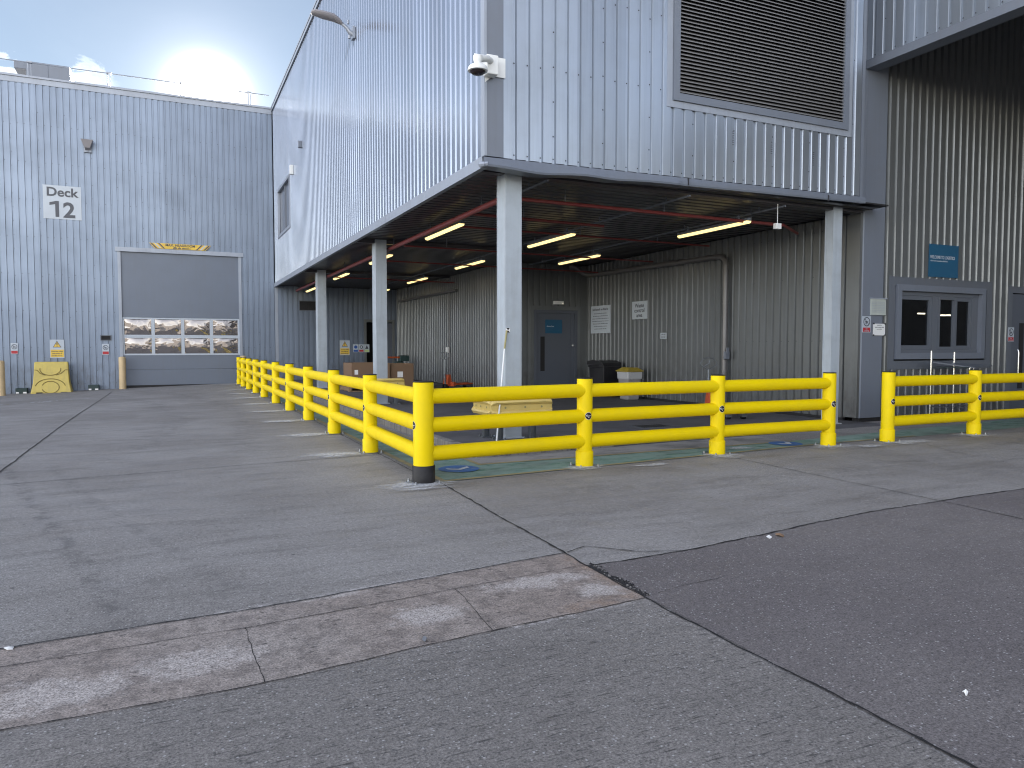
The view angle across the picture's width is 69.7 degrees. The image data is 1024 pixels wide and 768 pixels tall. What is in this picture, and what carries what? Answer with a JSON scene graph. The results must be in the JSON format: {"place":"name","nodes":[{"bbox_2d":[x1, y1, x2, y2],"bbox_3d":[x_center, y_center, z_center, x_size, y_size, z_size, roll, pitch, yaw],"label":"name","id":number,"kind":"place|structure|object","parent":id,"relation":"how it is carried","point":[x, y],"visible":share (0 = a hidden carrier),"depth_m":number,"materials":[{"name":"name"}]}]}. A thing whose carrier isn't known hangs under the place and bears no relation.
{"place":"outdoors","nodes":[
{"label":"outdoors","id":0,"kind":"place"},
{"bbox_2d":[15,388,28,393],"bbox_3d":[-19.796,0.279,29.722,0.400,0.230,0.330,-1,3,-25],"label":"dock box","id":1,"kind":"object","parent":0,"point":[21,390],"visible":0.89,"depth_m":29.59,"materials":[{"name":"plastic"}]},
{"bbox_2d":[0,0,314,106],"label":"sky","id":2,"kind":"structure","parent":0,"point":[238,45],"materials":[{"name":"blue"}]},
{"bbox_2d":[387,355,408,362],"bbox_3d":[-5.290,-0.689,32.566,1.500,1.158,0.700,-1,3,-25],"label":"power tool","id":3,"kind":"object","parent":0,"point":[401,358],"visible":0.38,"depth_m":32.41,"materials":[{"name":"orange paint"}]},
{"bbox_2d":[0,368,1023,767],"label":"ground","id":4,"kind":"structure","parent":0,"point":[238,520],"depth_m":7.61,"materials":[{"name":"concrete"}]},
{"bbox_2d":[0,360,5,395],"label":"bollard","id":5,"kind":"object","parent":4,"relation":"on","point":[2,380],"visible":0.94,"depth_m":28.45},
{"bbox_2d":[31,362,72,393],"bbox_3d":[-18.624,-0.250,29.784,1.440,1.300,0.620,-1,3,-25],"label":"water barrier","id":6,"kind":"object","parent":4,"relation":"on","point":[51,377],"visible":0.94,"depth_m":29.61,"materials":[{"name":"plastic"}]},
{"bbox_2d":[0,392,110,471],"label":"joint","id":7,"kind":"object","parent":4,"relation":"on","point":[47,436],"visible":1,"depth_m":12.71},
{"bbox_2d":[88,385,99,390],"bbox_3d":[-17.498,0.149,30.787,0.390,0.230,0.330,-1,3,-25],"label":"dock box","id":8,"kind":"object","parent":4,"relation":"on","point":[93,387],"visible":0.89,"depth_m":30.65,"materials":[{"name":"plastic"}]},
{"bbox_2d":[118,357,125,388],"bbox_3d":[-16.428,-0.469,31.029,0.270,1.375,0.270,-1,3,-25],"label":"bollard","id":9,"kind":"object","parent":4,"relation":"on","point":[122,372],"visible":0.91,"depth_m":30.92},
{"bbox_2d":[2,455,365,484],"bbox_3d":[-9.251,1.265,6.656,16.860,0.001,0.106,-2,3,-30],"label":"joint","id":10,"kind":"object","parent":4,"relation":"on","point":[186,469],"visible":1,"depth_m":9.55,"materials":[{"name":"grey"}]},
{"bbox_2d":[0,553,643,730],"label":"concrete strip","id":11,"kind":"object","parent":4,"relation":"on","point":[50,689],"visible":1,"depth_m":4.04,"materials":[{"name":"concrete"}]},
{"bbox_2d":[245,628,264,681],"bbox_3d":[-1.350,1.404,3.847,0.015,0.001,0.761,-1,3,-26],"label":"joint","id":12,"kind":"object","parent":11,"relation":"on","point":[255,657],"visible":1,"depth_m":3.79,"materials":[{"name":"concrete"}]},
{"bbox_2d":[0,552,563,648],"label":"joint","id":13,"kind":"object","parent":11,"relation":"on","point":[264,606],"visible":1,"depth_m":4.51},
{"bbox_2d":[4,646,13,649],"bbox_3d":[-2.668,1.397,3.898,0.046,0.015,0.039,-1,3,-25],"label":"crumpled paper","id":14,"kind":"object","parent":13,"relation":"on","point":[9,648],"visible":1,"depth_m":3.89,"materials":[{"name":"white paper"}]},
{"bbox_2d":[1,565,580,666],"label":"joint","id":15,"kind":"object","parent":11,"relation":"on","point":[267,623],"visible":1,"depth_m":4.25,"materials":[{"name":"concrete"}]},
{"bbox_2d":[0,597,644,729],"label":"joint","id":16,"kind":"object","parent":11,"relation":"on","point":[307,672],"visible":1,"depth_m":3.59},
{"bbox_2d":[0,58,655,393],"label":"warehouse building","id":17,"kind":"structure","parent":4,"relation":"on","point":[155,167],"depth_m":31.62,"materials":[{"name":"grey metal"}]},
{"bbox_2d":[11,343,17,353],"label":"wall sign","id":18,"kind":"object","parent":17,"relation":"attached to","point":[14,348],"visible":1,"depth_m":29.74,"materials":[{"name":"plastic"}]},
{"bbox_2d":[14,61,73,80],"bbox_3d":[-20.581,-13.132,32.431,2.080,1.490,1.520,-1,3,-25],"label":"rooftop unit","id":19,"kind":"object","parent":17,"relation":"on","point":[46,71],"visible":0.3,"depth_m":31.81,"materials":[{"name":"metal"}]},
{"bbox_2d":[50,340,64,357],"bbox_3d":[-18.775,-1.450,30.370,0.510,0.760,0.015,-1,3,-25],"label":"wall sign","id":20,"kind":"object","parent":17,"relation":"attached to","point":[56,348],"visible":1,"depth_m":30.36,"materials":[{"name":"plastic"}]},
{"bbox_2d":[43,184,81,220],"bbox_3d":[-18.466,-7.450,30.216,1.350,1.360,0.018,-1,3,-25],"label":"wall sign","id":21,"kind":"object","parent":17,"relation":"attached to","point":[61,202],"visible":1,"depth_m":30.21,"materials":[{"name":"plastic"}]},
{"bbox_2d":[81,139,92,152],"bbox_3d":[-17.500,-9.803,30.311,0.440,0.490,0.440,-1,3,-25],"label":"floodlight","id":22,"kind":"object","parent":17,"relation":"attached to","point":[87,144],"visible":1,"depth_m":30.23,"materials":[{"name":"metal"}]},
{"bbox_2d":[102,344,108,354],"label":"wall sign","id":23,"kind":"object","parent":17,"relation":"attached to","point":[105,349],"visible":1,"depth_m":31.11,"materials":[{"name":"plastic"}]},
{"bbox_2d":[100,335,111,340],"bbox_3d":[-17.155,-1.951,31.084,0.410,0.230,0.047,-1,3,-25],"label":"vent grille","id":24,"kind":"object","parent":17,"relation":"attached to","point":[105,338],"visible":1,"depth_m":31.07,"materials":[{"name":"metal"}]},
{"bbox_2d":[115,247,242,387],"bbox_3d":[-14.476,-2.729,32.341,5.100,6.260,0.210,-1,3,-25],"label":"loading door","id":25,"kind":"structure","parent":17,"relation":"in","point":[172,290],"depth_m":32.30,"materials":[{"name":"grey metal"}]},
{"bbox_2d":[150,243,209,250],"bbox_3d":[-14.444,-5.975,32.064,2.460,0.230,0.027,-1,3,-25],"label":"wall sign","id":26,"kind":"object","parent":17,"relation":"attached to","point":[180,246],"visible":1,"depth_m":32.05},
{"bbox_2d":[299,300,315,310],"bbox_3d":[-9.558,-3.674,34.541,0.850,0.470,0.047,-1,3,-25],"label":"vent grille","id":27,"kind":"object","parent":17,"relation":"attached to","point":[307,305],"visible":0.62,"depth_m":34.54,"materials":[{"name":"metal"}]},
{"bbox_2d":[340,340,349,354],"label":"wall sign","id":28,"kind":"object","parent":17,"relation":"attached to","point":[344,347],"visible":1,"depth_m":35.36,"materials":[{"name":"plastic"}]},
{"bbox_2d":[353,344,357,351],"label":"wall sign","id":29,"kind":"object","parent":17,"relation":"attached to","point":[355,347],"visible":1,"depth_m":35.55,"materials":[{"name":"plastic"}]},
{"bbox_2d":[359,344,363,351],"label":"wall sign","id":30,"kind":"object","parent":17,"relation":"attached to","point":[361,347],"visible":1,"depth_m":35.68,"materials":[{"name":"plastic"}]},
{"bbox_2d":[364,344,368,351],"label":"wall sign","id":31,"kind":"object","parent":17,"relation":"attached to","point":[366,347],"visible":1,"depth_m":35.78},
{"bbox_2d":[364,319,394,362],"bbox_3d":[-6.685,-1.713,36.487,1.520,2.920,0.930,-1,3,-25],"label":"doorway","id":32,"kind":"structure","parent":17,"relation":"in","point":[368,327],"depth_m":36.34,"materials":[{"name":"silver metal"}]},
{"bbox_2d":[268,381,613,457],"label":"kerb","id":33,"kind":"structure","parent":4,"relation":"on","point":[439,440],"depth_m":14.16,"materials":[{"name":"concrete"}]},
{"bbox_2d":[0,598,966,767],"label":"concrete slab","id":34,"kind":"structure","parent":4,"relation":"on","point":[643,705],"depth_m":3.18,"materials":[{"name":"concrete"}]},
{"bbox_2d":[442,483,564,552],"bbox_3d":[-0.232,1.236,7.243,0.040,0.001,3.303,-1,3,-23],"label":"joint","id":35,"kind":"object","parent":4,"relation":"on","point":[508,521],"visible":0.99,"depth_m":6.82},
{"bbox_2d":[3,454,1022,762],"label":"grit","id":36,"kind":"object","parent":4,"relation":"on","point":[583,674],"visible":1,"depth_m":4.00,"materials":[{"name":"gravel"}]},
{"bbox_2d":[236,357,842,485],"bbox_3d":[-3.312,-0.083,21.844,7.370,1.209,26.170,-1,3,-25],"label":"safety barrier","id":37,"kind":"object","parent":4,"relation":"on","point":[423,423],"visible":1,"depth_m":10.36,"materials":[{"name":"plastic"}]},
{"bbox_2d":[271,0,888,438],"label":"warehouse building","id":38,"kind":"structure","parent":4,"relation":"on","point":[397,120],"depth_m":15.29,"materials":[{"name":"silver metal"}]},
{"bbox_2d":[277,174,289,238],"bbox_3d":[-9.521,-7.370,30.815,0.130,2.120,3.500,-1,3,-25],"label":"window","id":39,"kind":"structure","parent":38,"relation":"in","point":[283,192],"depth_m":31.14,"materials":[{"name":"grey glass"}]},
{"bbox_2d":[289,165,292,174],"bbox_3d":[-8.514,-8.261,28.380,0.120,0.360,0.140,-1,3,-25],"label":"junction box","id":40,"kind":"object","parent":38,"relation":"attached to","point":[290,169],"visible":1,"depth_m":28.33,"materials":[{"name":"white plastic"}]},
{"bbox_2d":[306,284,315,291],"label":"tube light","id":41,"kind":"object","parent":38,"relation":"attached to","point":[310,289],"visible":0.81,"depth_m":32.73,"materials":[{"name":"yellow"}]},
{"bbox_2d":[311,9,354,40],"bbox_3d":[-4.536,-9.107,18.641,1.075,0.553,0.340,-1,3,-25],"label":"wall lamp","id":42,"kind":"object","parent":38,"relation":"attached to","point":[327,16],"visible":1,"depth_m":18.57,"materials":[{"name":"metal"}]},
{"bbox_2d":[333,271,349,279],"bbox_3d":[-6.213,-3.982,26.727,0.124,0.224,2.300,-1,3,-25],"label":"tube light","id":43,"kind":"object","parent":38,"relation":"attached to","point":[345,273],"visible":0.76,"depth_m":26.38,"materials":[{"name":"yellow"}]},
{"bbox_2d":[369,252,392,264],"bbox_3d":[-3.864,-3.728,21.595,0.124,0.224,2.300,-1,3,-25],"label":"tube light","id":44,"kind":"object","parent":38,"relation":"attached to","point":[389,254],"visible":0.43,"depth_m":20.64,"materials":[{"name":"yellow"}]},
{"bbox_2d":[334,277,453,282],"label":"sprinkler pipe","id":45,"kind":"object","parent":38,"relation":"hanging from","point":[396,279],"visible":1,"depth_m":27.66,"materials":[{"name":"metal"}]},
{"bbox_2d":[295,196,496,291],"bbox_3d":[-5.049,-3.894,23.519,0.110,0.281,23.400,-1,3,-25],"label":"sprinkler pipe","id":46,"kind":"object","parent":38,"relation":"hanging from","point":[480,208],"visible":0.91,"depth_m":16.76,"materials":[{"name":"metal"}]},
{"bbox_2d":[407,274,427,283],"bbox_3d":[-3.665,-4.065,28.408,0.124,0.224,2.300,-1,3,-25],"label":"tube light","id":47,"kind":"object","parent":38,"relation":"attached to","point":[420,278],"visible":0.76,"depth_m":27.97,"materials":[{"name":"yellow"}]},
{"bbox_2d":[397,289,456,373],"bbox_3d":[-3.849,-1.993,32.179,0.110,3.765,7.900,-1,3,-25],"label":"drain pipe","id":48,"kind":"object","parent":38,"relation":"attached to","point":[432,294],"visible":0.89,"depth_m":29.42,"materials":[{"name":"metal"}]},
{"bbox_2d":[311,179,548,282],"bbox_3d":[-4.489,-3.953,23.070,0.030,0.119,24.080,-1,3,-25],"label":"cable trunking","id":49,"kind":"object","parent":38,"relation":"attached to","point":[535,185],"visible":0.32,"depth_m":12.65,"materials":[{"name":"metal"}]},
{"bbox_2d":[425,220,463,239],"bbox_3d":[-1.533,-3.474,16.453,0.124,0.224,2.300,-1,3,-25],"label":"tube light","id":50,"kind":"object","parent":38,"relation":"attached to","point":[456,225],"visible":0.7,"depth_m":16.26,"materials":[{"name":"yellow"}]},
{"bbox_2d":[455,256,484,269],"bbox_3d":[-1.337,-3.797,22.990,0.124,0.224,2.300,-1,3,-25],"label":"tube light","id":51,"kind":"object","parent":38,"relation":"attached to","point":[479,260],"visible":0.86,"depth_m":22.60,"materials":[{"name":"yellow"}]},
{"bbox_2d":[468,53,504,81],"bbox_3d":[-0.431,-4.774,11.047,0.374,0.495,0.920,1,3,20],"label":"security camera","id":52,"kind":"object","parent":38,"relation":"attached to","point":[488,66],"visible":1,"depth_m":11.10,"materials":[{"name":"white plastic"}]},
{"bbox_2d":[387,255,597,272],"bbox_3d":[-0.579,-3.826,23.066,7.640,0.371,0.044,-1,3,-25],"label":"sprinkler pipe","id":53,"kind":"object","parent":38,"relation":"hanging from","point":[479,265],"visible":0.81,"depth_m":22.86,"materials":[{"name":"metal"}]},
{"bbox_2d":[404,237,652,261],"bbox_3d":[0.730,-3.703,20.258,7.640,0.341,0.044,-1,3,-25],"label":"sprinkler pipe","id":54,"kind":"object","parent":38,"relation":"hanging from","point":[523,253],"visible":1,"depth_m":20.14,"materials":[{"name":"metal"}]},
{"bbox_2d":[370,195,690,288],"bbox_3d":[-1.736,-4.002,24.075,0.030,0.119,23.580,-1,3,-25],"label":"cable trunking","id":55,"kind":"object","parent":38,"relation":"attached to","point":[666,202],"visible":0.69,"depth_m":16.86,"materials":[{"name":"metal"}]},
{"bbox_2d":[472,206,603,227],"bbox_3d":[0.586,-3.470,15.123,3.041,0.299,0.060,-1,3,-25],"label":"sprinkler pipe","id":56,"kind":"object","parent":38,"relation":"hanging from","point":[544,220],"visible":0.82,"depth_m":15.19,"materials":[{"name":"metal"}]},
{"bbox_2d":[527,228,575,247],"bbox_3d":[0.921,-3.541,17.815,0.124,0.224,2.300,-1,3,-25],"label":"tube light","id":57,"kind":"object","parent":38,"relation":"attached to","point":[535,243],"visible":1,"depth_m":17.67,"materials":[{"name":"yellow"}]},
{"bbox_2d":[537,313,569,384],"bbox_3d":[1.424,-1.093,25.369,1.300,2.660,0.055,-1,3,-25],"label":"door","id":58,"kind":"structure","parent":38,"relation":"in","point":[553,349],"depth_m":25.35,"materials":[{"name":"metal"}]},
{"bbox_2d":[545,320,561,332],"bbox_3d":[1.433,-1.976,25.301,0.655,0.470,0.008,-1,3,-25],"label":"wall sign","id":59,"kind":"object","parent":58,"relation":"attached to","point":[553,326],"visible":1,"depth_m":25.30,"materials":[{"name":"plastic"}]},
{"bbox_2d":[553,301,563,303],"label":"emergency light","id":60,"kind":"object","parent":38,"relation":"attached to","point":[558,302],"visible":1,"depth_m":25.27,"materials":[{"name":"white plastic"}]},
{"bbox_2d":[570,314,573,383],"bbox_3d":[2.100,-1.107,25.656,0.152,2.660,0.105,-1,3,-25],"label":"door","id":61,"kind":"structure","parent":38,"relation":"in","point":[571,315],"depth_m":25.65,"materials":[{"name":"silver metal"}]},
{"bbox_2d":[447,218,708,246],"bbox_3d":[1.812,-3.584,17.345,7.140,0.291,0.044,-1,3,-25],"label":"sprinkler pipe","id":62,"kind":"object","parent":38,"relation":"hanging from","point":[580,235],"visible":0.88,"depth_m":17.40,"materials":[{"name":"metal"}]},
{"bbox_2d":[558,250,600,264],"bbox_3d":[1.954,-3.731,21.656,0.124,0.224,2.300,-1,3,-25],"label":"tube light","id":63,"kind":"object","parent":38,"relation":"attached to","point":[571,260],"visible":0.92,"depth_m":21.59,"materials":[{"name":"yellow"}]},
{"bbox_2d":[591,305,610,333],"bbox_3d":[3.003,-2.189,24.949,0.018,0.930,1.240,-1,3,-25],"label":"wall sign","id":64,"kind":"object","parent":38,"relation":"attached to","point":[600,319],"visible":1,"depth_m":24.89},
{"bbox_2d":[632,300,647,318],"bbox_3d":[3.966,-2.296,22.870,0.020,0.550,0.810,-1,3,-25],"label":"wall sign","id":65,"kind":"object","parent":38,"relation":"attached to","point":[639,309],"visible":1,"depth_m":22.82,"materials":[{"name":"plastic"}]},
{"bbox_2d":[569,254,728,402],"bbox_3d":[4.005,-1.780,22.433,0.668,4.442,7.361,-2,3,-29],"label":"drain pipe","id":66,"kind":"object","parent":38,"relation":"attached to","point":[725,301],"visible":0.9,"depth_m":19.36,"materials":[{"name":"metal"}]},
{"bbox_2d":[723,348,729,358],"bbox_3d":[5.577,-0.793,19.100,0.150,0.300,0.090,-1,3,-25],"label":"hose tap","id":67,"kind":"object","parent":66,"relation":"attached to","point":[726,355],"visible":1,"depth_m":19.07,"materials":[{"name":"metal"}]},
{"bbox_2d":[529,205,785,264],"bbox_3d":[2.963,-3.776,19.485,0.030,0.119,11.280,-1,3,-25],"label":"cable trunking","id":68,"kind":"object","parent":38,"relation":"attached to","point":[759,211],"visible":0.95,"depth_m":17.67,"materials":[{"name":"metal"}]},
{"bbox_2d":[522,190,798,234],"bbox_3d":[3.381,-3.442,14.590,7.641,0.303,0.670,-2,3,-30],"label":"sprinkler pipe","id":69,"kind":"object","parent":38,"relation":"hanging from","point":[643,211],"visible":0.86,"depth_m":14.14,"materials":[{"name":"metal"}]},
{"bbox_2d":[660,333,666,338],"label":"wall sign","id":70,"kind":"object","parent":38,"relation":"attached to","point":[663,335],"visible":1,"depth_m":21.78,"materials":[{"name":"plastic"}]},
{"bbox_2d":[677,215,750,237],"bbox_3d":[4.381,-3.458,16.119,0.124,0.224,2.300,-1,3,-25],"label":"tube light","id":71,"kind":"object","parent":38,"relation":"attached to","point":[725,225],"visible":0.93,"depth_m":16.04,"materials":[{"name":"yellow"}]},
{"bbox_2d":[773,204,780,229],"bbox_3d":[5.221,-3.317,14.463,0.140,0.539,0.080,-1,3,-25],"label":"junction box","id":72,"kind":"object","parent":38,"relation":"attached to","point":[777,225],"visible":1,"depth_m":14.45,"materials":[{"name":"white plastic"}]},
{"bbox_2d":[294,379,880,446],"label":"concrete slab","id":73,"kind":"structure","parent":4,"relation":"on","point":[455,409],"depth_m":16.06,"materials":[{"name":"concrete"}]},
{"bbox_2d":[340,386,412,391],"bbox_3d":[-4.719,0.138,26.108,2.455,0.146,1.350,-1,3,-25],"label":"pallet","id":74,"kind":"object","parent":73,"relation":"on","point":[346,388],"visible":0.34,"depth_m":25.56,"materials":[{"name":"brown wood"}]},
{"bbox_2d":[343,362,389,377],"bbox_3d":[-5.130,-0.340,25.919,1.330,0.820,1.304,-1,3,-25],"label":"cardboard box","id":75,"kind":"object","parent":74,"relation":"on","point":[356,369],"visible":0.51,"depth_m":25.25,"materials":[{"name":"cardboard"}]},
{"bbox_2d":[390,363,413,385],"bbox_3d":[-4.101,-0.348,26.398,0.840,0.790,1.104,-1,3,-25],"label":"cardboard box","id":76,"kind":"object","parent":74,"relation":"on","point":[405,371],"visible":0.55,"depth_m":25.95,"materials":[{"name":"cardboard"}]},
{"bbox_2d":[377,378,404,403],"bbox_3d":[-3.520,0.180,19.703,1.075,0.695,0.965,-1,3,-25],"label":"column guard","id":77,"kind":"object","parent":73,"relation":"on","point":[400,381],"visible":0.37,"depth_m":19.42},
{"bbox_2d":[440,351,472,387],"bbox_3d":[-2.009,-0.523,27.145,0.540,1.364,1.460,2,4,40],"label":"pallet truck","id":78,"kind":"object","parent":73,"relation":"on","point":[447,382],"visible":0.92,"depth_m":26.68,"materials":[{"name":"orange paint"}]},
{"bbox_2d":[496,330,507,440],"bbox_3d":[-0.173,0.028,11.792,0.047,1.789,0.657,1,3,15],"label":"leaning pole","id":79,"kind":"object","parent":73,"relation":"on","point":[502,375],"visible":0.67,"depth_m":11.88,"materials":[{"name":"white plastic"}]},
{"bbox_2d":[472,399,551,440],"bbox_3d":[-0.010,0.559,12.246,1.135,0.675,0.865,-1,3,-25],"label":"column guard","id":80,"kind":"object","parent":73,"relation":"on","point":[511,406],"visible":0.79,"depth_m":11.93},
{"bbox_2d":[587,360,621,396],"bbox_3d":[2.987,-0.187,23.856,0.700,1.182,1.051,-1,3,-25],"label":"wheelie bin","id":81,"kind":"object","parent":73,"relation":"on","point":[603,371],"visible":0.66,"depth_m":23.52,"materials":[{"name":"plastic"}]},
{"bbox_2d":[616,367,643,399],"bbox_3d":[3.592,-0.016,22.493,0.580,0.980,0.680,-1,3,-25],"label":"waste bin","id":82,"kind":"object","parent":73,"relation":"on","point":[628,374],"visible":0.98,"depth_m":22.27,"materials":[{"name":"plastic"}]},
{"bbox_2d":[631,424,672,427],"bbox_3d":[2.814,0.856,14.829,0.730,0.027,0.440,-1,3,-25],"label":"drain cover","id":83,"kind":"object","parent":73,"relation":"on","point":[650,426],"visible":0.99,"depth_m":14.74,"materials":[{"name":"metal"}]},
{"bbox_2d":[700,357,746,418],"bbox_3d":[4.833,0.072,16.858,0.540,1.364,1.460,-1,3,-14],"label":"pallet truck","id":84,"kind":"object","parent":73,"relation":"on","point":[727,416],"visible":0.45,"depth_m":17.32,"materials":[{"name":"orange paint"}]},
{"bbox_2d":[225,384,987,489],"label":"drilling dust","id":85,"kind":"object","parent":4,"relation":"on","point":[574,467],"visible":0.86,"depth_m":11.01,"materials":[{"name":"grey"}]},
{"bbox_2d":[565,546,680,552],"bbox_3d":[0.864,1.305,5.840,0.929,0.001,0.193,0,3,-3],"label":"joint","id":86,"kind":"object","parent":4,"relation":"on","point":[620,549],"visible":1,"depth_m":5.81,"materials":[{"name":"black"}]},
{"bbox_2d":[467,436,786,463],"bbox_3d":[1.985,1.017,11.733,5.762,0.001,0.840,-1,3,-26],"label":"concrete band","id":87,"kind":"object","parent":4,"relation":"on","point":[660,446],"visible":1,"depth_m":11.54,"materials":[{"name":"concrete"}]},
{"bbox_2d":[260,388,1023,481],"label":"walkway","id":88,"kind":"structure","parent":4,"relation":"on","point":[508,468],"depth_m":11.00,"materials":[{"name":"paint"}]},
{"bbox_2d":[438,465,478,471],"bbox_3d":[-0.699,1.110,9.669,0.540,0.004,0.540,-1,3,-25],"label":"floor marking","id":89,"kind":"object","parent":88,"relation":"on","point":[459,468],"visible":1,"depth_m":9.68,"materials":[{"name":"paint"}]},
{"bbox_2d":[268,385,909,481],"bbox_3d":[-1.962,0.500,22.149,9.300,0.001,25.280,-1,3,-25],"label":"walkway line","id":90,"kind":"object","parent":88,"relation":"on","point":[401,460],"visible":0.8,"depth_m":10.87,"materials":[{"name":"paint"}]},
{"bbox_2d":[769,441,802,445],"bbox_3d":[4.544,0.984,12.218,0.540,0.004,0.540,-1,3,-25],"label":"floor marking","id":91,"kind":"object","parent":88,"relation":"on","point":[785,443],"visible":1,"depth_m":12.20,"materials":[{"name":"paint"}]},
{"bbox_2d":[565,553,977,767],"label":"joint","id":92,"kind":"object","parent":4,"relation":"on","point":[924,740],"visible":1,"depth_m":3.49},
{"bbox_2d":[593,489,1023,767],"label":"dark slab","id":93,"kind":"structure","parent":4,"relation":"on","point":[905,554],"depth_m":4.56,"materials":[{"name":"asphalt"}]},
{"bbox_2d":[587,565,646,595],"bbox_3d":[0.725,1.343,5.074,0.060,0.001,0.744,-1,3,-25],"label":"joint","id":94,"kind":"object","parent":93,"relation":"on","point":[615,579],"visible":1,"depth_m":5.06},
{"bbox_2d":[587,562,650,594],"bbox_3d":[0.733,1.335,5.081,0.088,0.015,0.757,-1,3,-25],"label":"joint rubble","id":95,"kind":"object","parent":93,"relation":"on","point":[622,581],"visible":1,"depth_m":5.05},
{"bbox_2d":[591,488,1023,565],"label":"joint","id":96,"kind":"object","parent":93,"relation":"on","point":[795,527],"visible":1,"depth_m":6.47,"materials":[{"name":"black"}]},
{"bbox_2d":[706,451,1021,518],"bbox_3d":[5.242,1.306,5.824,0.114,0.001,12.009,-1,3,-23],"label":"joint","id":97,"kind":"object","parent":4,"relation":"on","point":[896,491],"visible":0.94,"depth_m":8.01,"materials":[{"name":"black"}]},
{"bbox_2d":[873,369,1023,442],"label":"safety barrier","id":98,"kind":"object","parent":4,"relation":"on","point":[974,397],"visible":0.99,"depth_m":13.09,"materials":[{"name":"plastic"}]},
{"bbox_2d":[929,351,991,413],"bbox_3d":[10.193,0.024,16.389,2.100,1.525,0.470,-1,3,-25],"label":"trolley","id":99,"kind":"object","parent":4,"relation":"on","point":[962,365],"visible":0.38,"depth_m":16.17,"materials":[{"name":"silver metal"}]},
{"bbox_2d":[502,0,1023,421],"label":"warehouse building","id":100,"kind":"structure","parent":0,"point":[943,160],"depth_m":16.56,"materials":[{"name":"silver metal"}]},
{"bbox_2d":[862,316,870,331],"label":"wall sign","id":101,"kind":"object","parent":100,"relation":"attached to","point":[866,323],"visible":1,"depth_m":15.71,"materials":[{"name":"plastic"}]},
{"bbox_2d":[870,298,887,314],"bbox_3d":[7.881,-1.665,15.822,0.500,0.365,0.046,-1,3,-25],"label":"wall sign","id":102,"kind":"object","parent":100,"relation":"attached to","point":[877,306],"visible":1,"depth_m":15.81,"materials":[{"name":"paper"}]},
{"bbox_2d":[873,323,885,335],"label":"wall sign","id":103,"kind":"object","parent":100,"relation":"attached to","point":[878,329],"visible":1,"depth_m":15.87,"materials":[{"name":"white plastic"}]},
{"bbox_2d":[887,276,992,369],"bbox_3d":[9.767,-1.366,16.809,3.540,2.030,0.205,-1,3,-25],"label":"window","id":104,"kind":"structure","parent":100,"relation":"in","point":[977,295],"depth_m":16.75,"materials":[{"name":"grey metal"}]},
{"bbox_2d":[928,244,958,277],"bbox_3d":[9.779,-2.781,16.666,1.000,0.730,0.019,-1,3,-25],"label":"wall sign","id":105,"kind":"object","parent":100,"relation":"attached to","point":[943,261],"visible":1,"depth_m":16.65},
{"bbox_2d":[1008,327,1013,340],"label":"wall sign","id":106,"kind":"object","parent":100,"relation":"attached to","point":[1010,333],"visible":1,"depth_m":17.82,"materials":[{"name":"plastic"}]},
{"bbox_2d":[1009,294,1023,408],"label":"door","id":107,"kind":"structure","parent":100,"relation":"in","point":[1017,346],"depth_m":18.01,"materials":[{"name":"silver metal"}]}
]}

